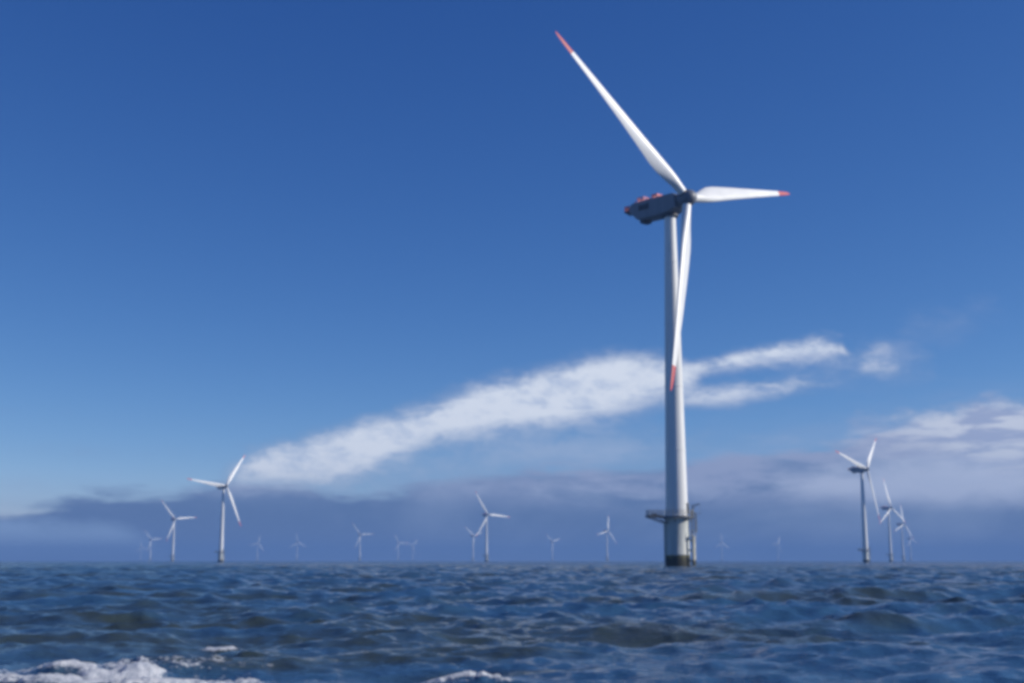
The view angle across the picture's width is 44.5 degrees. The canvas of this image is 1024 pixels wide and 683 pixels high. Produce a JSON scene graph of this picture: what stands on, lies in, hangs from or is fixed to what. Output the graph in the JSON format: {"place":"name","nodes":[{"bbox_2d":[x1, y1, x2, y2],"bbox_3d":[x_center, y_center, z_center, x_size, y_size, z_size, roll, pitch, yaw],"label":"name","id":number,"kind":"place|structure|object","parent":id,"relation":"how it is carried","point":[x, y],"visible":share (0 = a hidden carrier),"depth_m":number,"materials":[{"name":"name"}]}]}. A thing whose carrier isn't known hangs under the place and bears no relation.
{"place":"outdoors","nodes":[
{"label":"outdoors","id":0,"kind":"place"},
{"bbox_2d":[0,561,1023,682],"bbox_3d":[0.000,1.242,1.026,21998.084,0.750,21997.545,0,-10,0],"label":"sea","id":1,"kind":"structure","parent":0,"point":[502,622],"depth_m":21.15,"materials":[{"name":"liquid"}]},
{"bbox_2d":[144,530,162,560],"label":"offshore wind turbine","id":2,"kind":"object","parent":1,"relation":"in","point":[150,539],"visible":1,"depth_m":4114.92,"materials":[{"name":"metal"}]},
{"bbox_2d":[161,500,195,561],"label":"offshore wind turbine","id":3,"kind":"object","parent":1,"relation":"in","point":[173,519],"visible":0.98,"depth_m":2086.78,"materials":[{"name":"metal"}]},
{"bbox_2d":[187,455,244,561],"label":"offshore wind turbine","id":4,"kind":"object","parent":1,"relation":"in","point":[221,553],"visible":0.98,"depth_m":1163.18,"materials":[{"name":"metal"}]},
{"bbox_2d":[252,534,263,560],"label":"offshore wind turbine","id":5,"kind":"object","parent":1,"relation":"in","point":[257,548],"visible":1,"depth_m":4993.38,"materials":[{"name":"metal"}]},
{"bbox_2d":[353,524,368,560],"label":"offshore wind turbine","id":6,"kind":"object","parent":1,"relation":"in","point":[359,534],"visible":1,"depth_m":3332.56,"materials":[{"name":"metal"}]},
{"bbox_2d":[394,534,406,560],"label":"offshore wind turbine","id":7,"kind":"object","parent":1,"relation":"in","point":[398,548],"visible":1,"depth_m":4826.15,"materials":[{"name":"metal"}]},
{"bbox_2d":[467,529,481,560],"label":"offshore wind turbine","id":8,"kind":"object","parent":1,"relation":"in","point":[472,535],"visible":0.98,"depth_m":3495.73,"materials":[{"name":"metal"}]},
{"bbox_2d":[475,491,507,561],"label":"offshore wind turbine","id":9,"kind":"object","parent":1,"relation":"in","point":[486,555],"visible":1,"depth_m":1888.88,"materials":[{"name":"metal"}]},
{"bbox_2d":[546,534,558,560],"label":"offshore wind turbine","id":10,"kind":"object","parent":1,"relation":"in","point":[552,541],"visible":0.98,"depth_m":4479.25,"materials":[{"name":"metal"}]},
{"bbox_2d":[597,515,615,560],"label":"offshore wind turbine","id":11,"kind":"object","parent":1,"relation":"in","point":[607,556],"visible":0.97,"depth_m":2914.12,"materials":[{"name":"metal"}]},
{"bbox_2d":[555,31,789,565],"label":"offshore wind turbine","id":12,"kind":"object","parent":1,"relation":"in","point":[669,209],"visible":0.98,"depth_m":237.17,"materials":[{"name":"paint"}]},
{"bbox_2d":[715,537,726,560],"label":"offshore wind turbine","id":13,"kind":"object","parent":1,"relation":"in","point":[721,548],"visible":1,"depth_m":4826.08,"materials":[{"name":"metal"}]},
{"bbox_2d":[835,439,879,561],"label":"offshore wind turbine","id":14,"kind":"object","parent":1,"relation":"in","point":[861,469],"visible":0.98,"depth_m":948.97,"materials":[{"name":"metal"}]},
{"bbox_2d":[879,479,903,561],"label":"offshore wind turbine","id":15,"kind":"object","parent":1,"relation":"in","point":[888,509],"visible":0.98,"depth_m":1643.90,"materials":[{"name":"metal"}]},
{"bbox_2d":[895,505,912,561],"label":"offshore wind turbine","id":16,"kind":"object","parent":1,"relation":"in","point":[903,555],"visible":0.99,"depth_m":2369.79,"materials":[{"name":"metal"}]},
{"bbox_2d":[907,532,917,560],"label":"offshore wind turbine","id":17,"kind":"object","parent":1,"relation":"in","point":[910,558],"visible":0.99,"depth_m":3885.14,"materials":[{"name":"metal"}]},
{"bbox_2d":[0,0,1023,560],"label":"sky","id":18,"kind":"structure","parent":0,"point":[386,258],"materials":[{"name":"blue"}]}
]}

